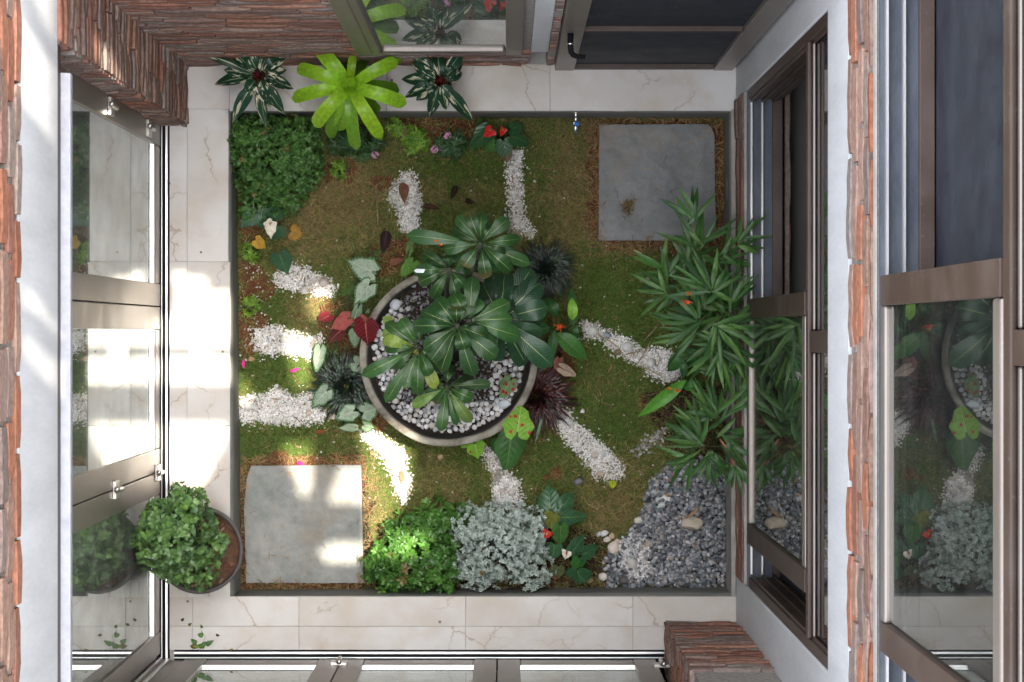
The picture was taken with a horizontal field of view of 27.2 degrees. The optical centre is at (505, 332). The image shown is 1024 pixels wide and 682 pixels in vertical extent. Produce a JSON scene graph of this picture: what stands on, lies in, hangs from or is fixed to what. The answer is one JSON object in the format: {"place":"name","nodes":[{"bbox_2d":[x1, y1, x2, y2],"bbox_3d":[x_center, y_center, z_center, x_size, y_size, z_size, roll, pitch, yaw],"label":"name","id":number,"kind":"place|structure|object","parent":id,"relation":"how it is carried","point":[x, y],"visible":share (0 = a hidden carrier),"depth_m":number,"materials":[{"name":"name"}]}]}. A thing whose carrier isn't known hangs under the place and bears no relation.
{"place":"outdoors","nodes":[
{"label":"outdoors","id":0,"kind":"place"},
{"bbox_2d":[72,300,148,306],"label":"room floor","id":1,"kind":"structure","parent":0,"point":[107,303],"depth_m":9.00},
{"bbox_2d":[138,50,735,676],"bbox_3d":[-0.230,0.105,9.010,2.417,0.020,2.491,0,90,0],"label":"marble paving","id":2,"kind":"structure","parent":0,"point":[200,276],"depth_m":9.00,"materials":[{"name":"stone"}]},
{"bbox_2d":[57,0,188,126],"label":"brick pilaster","id":3,"kind":"object","parent":2,"relation":"on","point":[116,52],"visible":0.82,"depth_m":7.52,"materials":[{"name":"brick"}]},
{"bbox_2d":[17,0,71,681],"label":"beam","id":4,"kind":"structure","parent":3,"relation":"on","point":[44,450],"depth_m":6.25,"materials":[{"name":"white paint"}]},
{"bbox_2d":[0,0,21,681],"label":"brick wall","id":5,"kind":"structure","parent":4,"relation":"on","point":[10,321],"depth_m":5.77,"materials":[{"name":"brick"}]},
{"bbox_2d":[150,126,169,658],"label":"door track","id":6,"kind":"structure","parent":2,"relation":"on","point":[164,330],"depth_m":9.00,"materials":[{"name":"black metal"}]},
{"bbox_2d":[61,66,159,305],"bbox_3d":[-1.469,-0.495,7.755,0.075,2.430,0.770,0,90,0],"label":"folding door","id":7,"kind":"structure","parent":6,"relation":"on","point":[115,202],"depth_m":7.93,"materials":[{"name":"glass"}]},
{"bbox_2d":[72,301,159,504],"bbox_3d":[-1.471,0.240,7.755,0.072,2.430,0.692,0,90,0],"label":"folding door","id":8,"kind":"structure","parent":6,"relation":"on","point":[115,391],"depth_m":7.93,"materials":[{"name":"glass"}]},
{"bbox_2d":[72,464,164,681],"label":"folding door","id":9,"kind":"structure","parent":6,"relation":"on","point":[115,613],"depth_m":7.93,"materials":[{"name":"glass"}]},
{"bbox_2d":[130,657,182,681],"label":"corner post","id":10,"kind":"object","parent":6,"relation":"on","point":[158,669],"visible":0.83,"depth_m":8.69,"materials":[{"name":"grey metal"}]},
{"bbox_2d":[132,479,243,593],"bbox_3d":[-1.278,0.846,8.596,0.400,0.803,0.464,-36,90,0],"label":"potted shrub","id":11,"kind":"object","parent":2,"relation":"on","point":[196,547],"visible":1,"depth_m":8.35,"materials":[{"name":"green plant"}]},
{"bbox_2d":[190,631,213,651],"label":"leaf sprig","id":12,"kind":"object","parent":2,"relation":"on","point":[194,645],"visible":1,"depth_m":8.99,"materials":[{"name":"plant"}]},
{"bbox_2d":[209,56,293,126],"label":"variegated plant","id":13,"kind":"object","parent":2,"relation":"on","point":[264,79],"visible":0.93,"depth_m":8.72,"materials":[{"name":"green plant"}]},
{"bbox_2d":[109,0,564,66],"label":"brick wall","id":14,"kind":"structure","parent":2,"relation":"on","point":[194,33],"depth_m":7.97,"materials":[{"name":"red brick"}]},
{"bbox_2d":[328,0,524,55],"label":"window","id":15,"kind":"structure","parent":14,"relation":"attached to","point":[372,27],"depth_m":7.79,"materials":[{"name":"brown metal"}]},
{"bbox_2d":[555,0,792,70],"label":"screen door","id":16,"kind":"structure","parent":14,"relation":"attached to","point":[720,35],"depth_m":7.87,"materials":[{"name":"brown metal"}]},
{"bbox_2d":[292,54,405,149],"bbox_3d":[-0.646,-0.968,8.797,0.473,0.403,0.410,0,90,0],"label":"bromeliad","id":17,"kind":"object","parent":2,"relation":"on","point":[352,88],"visible":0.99,"depth_m":8.64,"materials":[{"name":"plant"}]},
{"bbox_2d":[174,650,663,669],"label":"door track","id":18,"kind":"structure","parent":2,"relation":"on","point":[656,655],"depth_m":9.00,"materials":[{"name":"grey metal"}]},
{"bbox_2d":[163,656,347,681],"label":"folding door","id":19,"kind":"structure","parent":18,"relation":"on","point":[205,670],"depth_m":8.71,"materials":[{"name":"glass"}]},
{"bbox_2d":[332,659,496,681],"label":"folding door","id":20,"kind":"structure","parent":18,"relation":"on","point":[476,670],"depth_m":8.70,"materials":[{"name":"glass"}]},
{"bbox_2d":[497,658,669,681],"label":"folding door","id":21,"kind":"structure","parent":18,"relation":"on","point":[633,670],"depth_m":8.71,"materials":[{"name":"glass"}]},
{"bbox_2d":[401,57,472,120],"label":"variegated plant","id":22,"kind":"object","parent":2,"relation":"on","point":[433,80],"visible":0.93,"depth_m":8.73,"materials":[{"name":"green plant"}]},
{"bbox_2d":[220,99,736,596],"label":"planter kerb","id":23,"kind":"structure","parent":2,"relation":"on","point":[234,449],"depth_m":9.12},
{"bbox_2d":[572,112,579,134],"bbox_3d":[0.300,-0.894,9.059,0.034,0.082,0.095,0,90,0],"label":"garden tap","id":24,"kind":"object","parent":23,"relation":"attached to","point":[576,123],"visible":1,"depth_m":9.05,"materials":[{"name":"silver metal"}]},
{"bbox_2d":[726,109,735,595],"bbox_3d":[0.968,0.087,9.097,0.019,0.206,2.070,0,90,0],"label":"kerb ledge","id":25,"kind":"object","parent":23,"relation":"attached to","point":[730,544],"visible":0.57,"depth_m":8.99,"materials":[{"name":"concrete"}]},
{"bbox_2d":[664,620,781,681],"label":"brick pilaster","id":26,"kind":"object","parent":2,"relation":"on","point":[718,651],"visible":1,"depth_m":8.14,"materials":[{"name":"brick"}]},
{"bbox_2d":[734,0,851,681],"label":"painted wall","id":27,"kind":"structure","parent":2,"relation":"on","point":[788,655],"depth_m":6.41,"materials":[{"name":"white paint"}]},
{"bbox_2d":[747,11,827,669],"bbox_3d":[1.054,0.025,7.536,0.151,2.228,2.021,0,90,0],"label":"sliding window","id":28,"kind":"structure","parent":27,"relation":"attached to","point":[787,585],"depth_m":7.51,"materials":[{"name":"metal"}]},
{"bbox_2d":[846,0,878,681],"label":"brick wall","id":29,"kind":"structure","parent":27,"relation":"on","point":[862,496],"depth_m":5.76,"materials":[{"name":"red brick"}]},
{"bbox_2d":[879,0,1023,681],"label":"sliding window","id":30,"kind":"structure","parent":29,"relation":"attached to","point":[951,340],"depth_m":5.29,"materials":[{"name":"metal"}]},
{"bbox_2d":[237,116,725,589],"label":"lawn grass","id":31,"kind":"structure","parent":0,"point":[528,204],"depth_m":9.27,"materials":[{"name":"plant"}]},
{"bbox_2d":[241,294,262,317],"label":"herb tuft","id":32,"kind":"object","parent":31,"relation":"on","point":[250,301],"visible":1,"depth_m":9.22,"materials":[{"name":"green plant"}]},
{"bbox_2d":[240,238,264,265],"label":"herb tuft","id":33,"kind":"object","parent":31,"relation":"on","point":[247,255],"visible":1,"depth_m":9.21,"materials":[{"name":"green plant"}]},
{"bbox_2d":[240,204,302,274],"bbox_3d":[-1.005,-0.422,9.181,0.330,0.202,0.198,44,90,0],"label":"anthurium","id":34,"kind":"object","parent":31,"relation":"on","point":[266,218],"visible":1,"depth_m":9.17,"materials":[{"name":"green plant"}]},
{"bbox_2d":[227,112,325,220],"bbox_3d":[-0.990,-0.719,9.088,0.440,0.392,0.482,0,90,0],"label":"clipped shrub","id":35,"kind":"object","parent":31,"relation":"on","point":[301,144],"visible":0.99,"depth_m":9.03,"materials":[{"name":"green plant"}]},
{"bbox_2d":[244,464,363,582],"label":"stone slab","id":36,"kind":"structure","parent":31,"relation":"on","point":[317,502],"depth_m":9.25,"materials":[{"name":"grey stone"}]},
{"bbox_2d":[304,346,371,423],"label":"grass tuft","id":37,"kind":"object","parent":31,"relation":"on","point":[336,379],"visible":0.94,"depth_m":9.20,"materials":[{"name":"plant"}]},
{"bbox_2d":[328,159,350,182],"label":"herb tuft","id":38,"kind":"object","parent":31,"relation":"on","point":[339,168],"visible":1,"depth_m":9.21,"materials":[{"name":"green plant"}]},
{"bbox_2d":[312,342,376,431],"bbox_3d":[-0.697,0.239,9.222,0.294,0.120,0.392,0,90,0],"label":"caladium","id":39,"kind":"object","parent":31,"relation":"on","point":[322,397],"visible":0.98,"depth_m":9.19,"materials":[{"name":"green plant"}]},
{"bbox_2d":[318,311,378,345],"bbox_3d":[-0.676,-0.017,9.096,0.285,0.370,0.151,0,90,0],"label":"caladium","id":40,"kind":"object","parent":31,"relation":"on","point":[366,332],"visible":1,"depth_m":9.13,"materials":[{"name":"red plant"}]},
{"bbox_2d":[320,243,386,363],"bbox_3d":[-0.676,-0.126,9.265,0.207,0.088,0.575,16,90,0],"label":"herb tuft","id":41,"kind":"object","parent":31,"relation":"on","point":[350,294],"visible":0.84,"depth_m":9.26,"materials":[{"name":"green plant"}]},
{"bbox_2d":[325,123,389,162],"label":"flowering plant","id":42,"kind":"object","parent":31,"relation":"on","point":[368,145],"visible":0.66,"depth_m":9.16,"materials":[{"name":"green plant"}]},
{"bbox_2d":[346,256,380,347],"bbox_3d":[-0.617,-0.129,9.211,0.161,0.141,0.401,0,90,0],"label":"caladium","id":43,"kind":"object","parent":31,"relation":"on","point":[364,269],"visible":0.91,"depth_m":9.17,"materials":[{"name":"green plant"}]},
{"bbox_2d":[380,231,390,253],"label":"fallen leaf","id":44,"kind":"object","parent":31,"relation":"on","point":[385,238],"visible":1,"depth_m":9.24,"materials":[{"name":"plant"}]},
{"bbox_2d":[390,258,403,265],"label":"fallen leaf","id":45,"kind":"object","parent":31,"relation":"on","point":[394,261],"visible":1,"depth_m":9.25,"materials":[{"name":"plant"}]},
{"bbox_2d":[385,116,432,156],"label":"herb tuft","id":46,"kind":"object","parent":31,"relation":"on","point":[411,138],"visible":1,"depth_m":9.20,"materials":[{"name":"green plant"}]},
{"bbox_2d":[360,495,475,594],"bbox_3d":[-0.374,0.931,9.088,0.520,0.392,0.448,0,90,0],"label":"clipped shrub","id":47,"kind":"object","parent":31,"relation":"on","point":[402,553],"visible":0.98,"depth_m":9.07,"materials":[{"name":"green plant"}]},
{"bbox_2d":[423,203,439,208],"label":"fallen leaf","id":48,"kind":"object","parent":31,"relation":"on","point":[428,206],"visible":1,"depth_m":9.25,"materials":[{"name":"plant"}]},
{"bbox_2d":[360,268,537,446],"bbox_3d":[-0.242,0.106,9.124,0.760,0.291,0.759,0,90,0],"label":"bowl planter","id":49,"kind":"object","parent":31,"relation":"on","point":[396,421],"visible":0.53,"depth_m":9.04,"materials":[{"name":"concrete"}]},
{"bbox_2d":[390,299,400,309],"bbox_3d":[-0.473,-0.118,9.050,0.046,0.027,0.050,19,95,10],"label":"pebble","id":50,"kind":"object","parent":49,"relation":"in","point":[395,304],"visible":1,"depth_m":9.04,"materials":[{"name":"stone"}]},
{"bbox_2d":[382,241,419,336],"bbox_3d":[-0.442,-0.181,9.085,0.088,0.396,0.433,16,90,0],"label":"caladium","id":51,"kind":"object","parent":49,"relation":"in","point":[408,267],"visible":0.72,"depth_m":8.95,"materials":[{"name":"green plant"}]},
{"bbox_2d":[374,284,520,431],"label":"bowl chips","id":52,"kind":"object","parent":49,"relation":"in","point":[414,298],"visible":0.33,"depth_m":9.07,"materials":[{"name":"stone"}]},
{"bbox_2d":[362,210,554,430],"bbox_3d":[-0.217,-0.040,8.624,0.836,0.928,0.753,-35,90,0],"label":"frangipani shrub","id":53,"kind":"object","parent":49,"relation":"in","point":[510,310],"visible":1,"depth_m":8.39,"materials":[{"name":"green plant"}]},
{"bbox_2d":[498,399,510,408],"bbox_3d":[-0.006,0.306,9.044,0.057,0.039,0.041,-11,80,5],"label":"pebble","id":54,"kind":"object","parent":49,"relation":"in","point":[504,403],"visible":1,"depth_m":9.03,"materials":[{"name":"stone"}]},
{"bbox_2d":[499,374,516,397],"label":"caladium","id":55,"kind":"object","parent":49,"relation":"in","point":[508,387],"visible":1,"depth_m":8.97,"materials":[{"name":"green plant"}]},
{"bbox_2d":[431,128,469,162],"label":"flowering plant","id":56,"kind":"object","parent":31,"relation":"on","point":[449,145],"visible":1,"depth_m":9.15,"materials":[{"name":"green plant"}]},
{"bbox_2d":[450,185,457,198],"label":"fallen leaf","id":57,"kind":"object","parent":31,"relation":"on","point":[454,189],"visible":1,"depth_m":9.24,"materials":[{"name":"plant"}]},
{"bbox_2d":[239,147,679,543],"bbox_3d":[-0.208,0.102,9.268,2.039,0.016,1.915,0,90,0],"label":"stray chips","id":58,"kind":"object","parent":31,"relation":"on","point":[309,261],"visible":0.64,"depth_m":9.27,"materials":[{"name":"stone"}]},
{"bbox_2d":[239,147,686,513],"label":"white gravel","id":59,"kind":"structure","parent":31,"relation":"on","point":[409,223],"depth_m":9.27,"materials":[{"name":"gravel"}]},
{"bbox_2d":[244,402,252,410],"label":"pebble","id":60,"kind":"object","parent":59,"relation":"on","point":[248,406],"visible":1,"depth_m":9.25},
{"bbox_2d":[274,418,280,424],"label":"pebble","id":61,"kind":"object","parent":59,"relation":"on","point":[277,421],"visible":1,"depth_m":9.25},
{"bbox_2d":[280,336,286,343],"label":"pebble","id":62,"kind":"object","parent":59,"relation":"on","point":[283,339],"visible":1,"depth_m":9.25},
{"bbox_2d":[300,286,306,293],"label":"pebble","id":63,"kind":"object","parent":59,"relation":"on","point":[303,290],"visible":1,"depth_m":9.25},
{"bbox_2d":[319,278,328,285],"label":"pebble","id":64,"kind":"object","parent":59,"relation":"on","point":[323,281],"visible":1,"depth_m":9.25,"materials":[{"name":"stone"}]},
{"bbox_2d":[399,471,404,482],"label":"fallen leaf","id":65,"kind":"object","parent":59,"relation":"on","point":[402,474],"visible":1,"depth_m":9.24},
{"bbox_2d":[399,182,408,203],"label":"fallen leaf","id":66,"kind":"object","parent":59,"relation":"on","point":[403,189],"visible":1,"depth_m":9.23,"materials":[{"name":"plant"}]},
{"bbox_2d":[407,207,414,214],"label":"pebble","id":67,"kind":"object","parent":59,"relation":"on","point":[411,211],"visible":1,"depth_m":9.25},
{"bbox_2d":[508,489,514,495],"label":"pebble","id":68,"kind":"object","parent":59,"relation":"on","point":[511,492],"visible":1,"depth_m":9.25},
{"bbox_2d":[512,216,520,224],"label":"pebble","id":69,"kind":"object","parent":59,"relation":"on","point":[516,220],"visible":1,"depth_m":9.25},
{"bbox_2d":[562,418,570,425],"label":"pebble","id":70,"kind":"object","parent":59,"relation":"on","point":[567,420],"visible":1,"depth_m":9.25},
{"bbox_2d":[588,327,597,335],"bbox_3d":[0.379,-0.004,9.257,0.044,0.023,0.041,-11,94,-4],"label":"pebble","id":71,"kind":"object","parent":59,"relation":"on","point":[592,331],"visible":1,"depth_m":9.25,"materials":[{"name":"stone"}]},
{"bbox_2d":[591,451,598,457],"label":"pebble","id":72,"kind":"object","parent":59,"relation":"on","point":[594,454],"visible":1,"depth_m":9.25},
{"bbox_2d":[603,331,610,337],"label":"pebble","id":73,"kind":"object","parent":59,"relation":"on","point":[606,334],"visible":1,"depth_m":9.25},
{"bbox_2d":[622,342,631,351],"bbox_3d":[0.530,0.065,9.257,0.045,0.032,0.043,-29,81,-11],"label":"pebble","id":74,"kind":"object","parent":59,"relation":"on","point":[626,346],"visible":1,"depth_m":9.24,"materials":[{"name":"stone"}]},
{"bbox_2d":[647,358,654,367],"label":"pebble","id":75,"kind":"object","parent":59,"relation":"on","point":[650,362],"visible":1,"depth_m":9.25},
{"bbox_2d":[465,198,474,203],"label":"fallen leaf","id":76,"kind":"object","parent":31,"relation":"on","point":[468,200],"visible":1,"depth_m":9.24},
{"bbox_2d":[461,440,484,458],"bbox_3d":[-0.140,0.484,9.154,0.106,0.253,0.080,35,90,0],"label":"caladium","id":77,"kind":"object","parent":31,"relation":"on","point":[476,449],"visible":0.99,"depth_m":9.04,"materials":[{"name":"green plant"}]},
{"bbox_2d":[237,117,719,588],"bbox_3d":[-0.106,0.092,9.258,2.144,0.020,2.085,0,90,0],"label":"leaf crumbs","id":78,"kind":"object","parent":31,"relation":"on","point":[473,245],"visible":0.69,"depth_m":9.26,"materials":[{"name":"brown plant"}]},
{"bbox_2d":[237,117,724,589],"bbox_3d":[-0.108,0.093,9.256,2.172,0.054,2.115,0,90,0],"label":"dry straw","id":79,"kind":"object","parent":31,"relation":"on","point":[591,234],"visible":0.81,"depth_m":9.26,"materials":[{"name":"brown plant"}]},
{"bbox_2d":[470,117,529,162],"bbox_3d":[-0.020,-0.835,9.176,0.253,0.211,0.181,16,90,0],"label":"anthurium","id":80,"kind":"object","parent":31,"relation":"on","point":[485,133],"visible":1,"depth_m":9.15,"materials":[{"name":"green plant"}]},
{"bbox_2d":[448,497,556,591],"bbox_3d":[-0.016,0.922,9.092,0.478,0.384,0.424,0,90,0],"label":"silver shrub","id":81,"kind":"object","parent":31,"relation":"on","point":[517,535],"visible":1,"depth_m":9.04,"materials":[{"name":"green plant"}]},
{"bbox_2d":[490,419,542,469],"bbox_3d":[0.045,0.460,9.197,0.154,0.170,0.284,43,90,0],"label":"caladium","id":82,"kind":"object","parent":31,"relation":"on","point":[508,451],"visible":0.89,"depth_m":9.14,"materials":[{"name":"green plant"}]},
{"bbox_2d":[502,405,534,439],"bbox_3d":[0.056,0.395,9.090,0.122,0.380,0.142,42,90,0],"label":"caladium","id":83,"kind":"object","parent":31,"relation":"on","point":[518,419],"visible":1,"depth_m":8.93,"materials":[{"name":"green plant"}]},
{"bbox_2d":[510,237,577,300],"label":"grass tuft","id":84,"kind":"object","parent":31,"relation":"on","point":[541,260],"visible":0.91,"depth_m":9.20,"materials":[{"name":"plant"}]},
{"bbox_2d":[523,366,581,440],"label":"grass tuft","id":85,"kind":"object","parent":31,"relation":"on","point":[546,390],"visible":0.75,"depth_m":9.20,"materials":[{"name":"plant"}]},
{"bbox_2d":[544,340,575,376],"bbox_3d":[0.226,0.120,9.220,0.098,0.124,0.195,-22,90,0],"label":"caladium","id":86,"kind":"object","parent":31,"relation":"on","point":[564,369],"visible":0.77,"depth_m":9.18,"materials":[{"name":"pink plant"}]},
{"bbox_2d":[540,288,586,359],"bbox_3d":[0.193,-0.013,9.055,0.260,0.454,0.317,-10,90,0],"label":"heliconia","id":87,"kind":"object","parent":31,"relation":"on","point":[570,344],"visible":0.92,"depth_m":9.01,"materials":[{"name":"green plant"}]},
{"bbox_2d":[536,483,600,583],"bbox_3d":[0.279,0.869,9.172,0.243,0.221,0.460,-11,90,0],"label":"anthurium","id":88,"kind":"object","parent":31,"relation":"on","point":[548,499],"visible":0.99,"depth_m":9.13,"materials":[{"name":"green plant"}]},
{"bbox_2d":[573,478,583,484],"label":"pebble","id":89,"kind":"object","parent":31,"relation":"on","point":[577,481],"visible":1,"depth_m":9.24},
{"bbox_2d":[598,573,606,580],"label":"pebble","id":90,"kind":"object","parent":31,"relation":"on","point":[602,576],"visible":1,"depth_m":9.25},
{"bbox_2d":[609,480,615,488],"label":"fallen leaf","id":91,"kind":"object","parent":31,"relation":"on","point":[612,484],"visible":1,"depth_m":9.24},
{"bbox_2d":[630,427,669,457],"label":"gravel","id":92,"kind":"structure","parent":31,"relation":"on","point":[650,439],"depth_m":9.27,"materials":[{"name":"gravel"}]},
{"bbox_2d":[598,124,715,240],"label":"stone slab","id":93,"kind":"structure","parent":31,"relation":"on","point":[633,152],"depth_m":9.25,"materials":[{"name":"grey stone"}]},
{"bbox_2d":[619,194,638,219],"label":"dry grass tuft","id":94,"kind":"object","parent":93,"relation":"on","point":[627,206],"visible":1,"depth_m":9.24,"materials":[{"name":"brown plant"}]},
{"bbox_2d":[638,348,701,416],"bbox_3d":[0.686,0.210,9.108,0.360,0.350,0.177,-27,90,0],"label":"heliconia","id":95,"kind":"object","parent":31,"relation":"on","point":[665,396],"visible":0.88,"depth_m":9.03,"materials":[{"name":"green plant"}]},
{"bbox_2d":[665,415,684,438],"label":"herb tuft","id":96,"kind":"object","parent":31,"relation":"on","point":[677,419],"visible":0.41,"depth_m":9.21,"materials":[{"name":"green plant"}]},
{"bbox_2d":[670,289,691,304],"bbox_3d":[0.724,-0.135,8.808,0.201,0.951,0.069,41,90,0],"label":"heliconia","id":97,"kind":"object","parent":31,"relation":"on","point":[685,301],"visible":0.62,"depth_m":8.34,"materials":[{"name":"red plant"}]},
{"bbox_2d":[630,186,771,372],"bbox_3d":[0.794,-0.216,8.823,0.575,0.916,0.768,0,90,0],"label":"bamboo","id":98,"kind":"object","parent":31,"relation":"on","point":[704,281],"visible":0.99,"depth_m":8.55,"materials":[{"name":"green plant"}]},
{"bbox_2d":[657,370,747,495],"bbox_3d":[0.841,0.387,8.921,0.442,0.720,0.571,0,90,0],"label":"bamboo","id":99,"kind":"object","parent":31,"relation":"on","point":[690,431],"visible":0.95,"depth_m":8.64,"materials":[{"name":"green plant"}]},
{"bbox_2d":[720,439,735,468],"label":"dry leaf","id":100,"kind":"object","parent":99,"relation":"hanging from","point":[731,459],"visible":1,"depth_m":8.64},
{"bbox_2d":[673,324,751,390],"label":"bamboo","id":101,"kind":"object","parent":31,"relation":"on","point":[732,361],"visible":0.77,"depth_m":8.54,"materials":[{"name":"green plant"}]},
{"bbox_2d":[496,670,666,681],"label":"bottom room floor","id":102,"kind":"structure","parent":0,"point":[663,673],"depth_m":9.00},
{"bbox_2d":[600,455,725,587],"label":"grey gravel","id":103,"kind":"structure","parent":0,"point":[677,576],"depth_m":9.25,"materials":[{"name":"gravel"}]},
{"bbox_2d":[607,541,618,553],"bbox_3d":[0.472,0.942,9.255,0.055,0.029,0.051,-34,79,-11],"label":"pebble","id":104,"kind":"object","parent":103,"relation":"on","point":[613,547],"visible":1,"depth_m":9.24,"materials":[{"name":"stone"}]},
{"bbox_2d":[618,575,629,583],"bbox_3d":[0.517,1.084,9.255,0.051,0.038,0.039,-27,90,0],"label":"pebble","id":105,"kind":"object","parent":103,"relation":"on","point":[623,579],"visible":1,"depth_m":9.24,"materials":[{"name":"stone"}]},
{"bbox_2d":[618,531,652,581],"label":"white gravel","id":106,"kind":"structure","parent":103,"relation":"on","point":[639,560],"depth_m":9.25,"materials":[{"name":"gravel"}]},
{"bbox_2d":[626,557,637,569],"bbox_3d":[0.553,1.010,9.253,0.047,0.044,0.060,-44,84,-2],"label":"pebble","id":107,"kind":"object","parent":106,"relation":"on","point":[632,563],"visible":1,"depth_m":9.24,"materials":[{"name":"stone"}]},
{"bbox_2d":[634,517,642,522],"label":"pebble","id":108,"kind":"object","parent":103,"relation":"on","point":[638,520],"visible":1,"depth_m":9.25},
{"bbox_2d":[681,516,702,529],"bbox_3d":[0.813,0.831,9.242,0.099,0.045,0.062,9,79,3],"label":"rock","id":109,"kind":"object","parent":103,"relation":"on","point":[693,522],"visible":1,"depth_m":9.22,"materials":[{"name":"stone"}]},
{"bbox_2d":[685,506,699,518],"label":"fallen leaf","id":110,"kind":"object","parent":103,"relation":"on","point":[692,512],"visible":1,"depth_m":9.21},
{"bbox_2d":[789,80,805,558],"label":"room floor","id":111,"kind":"structure","parent":0,"point":[797,264],"depth_m":8.98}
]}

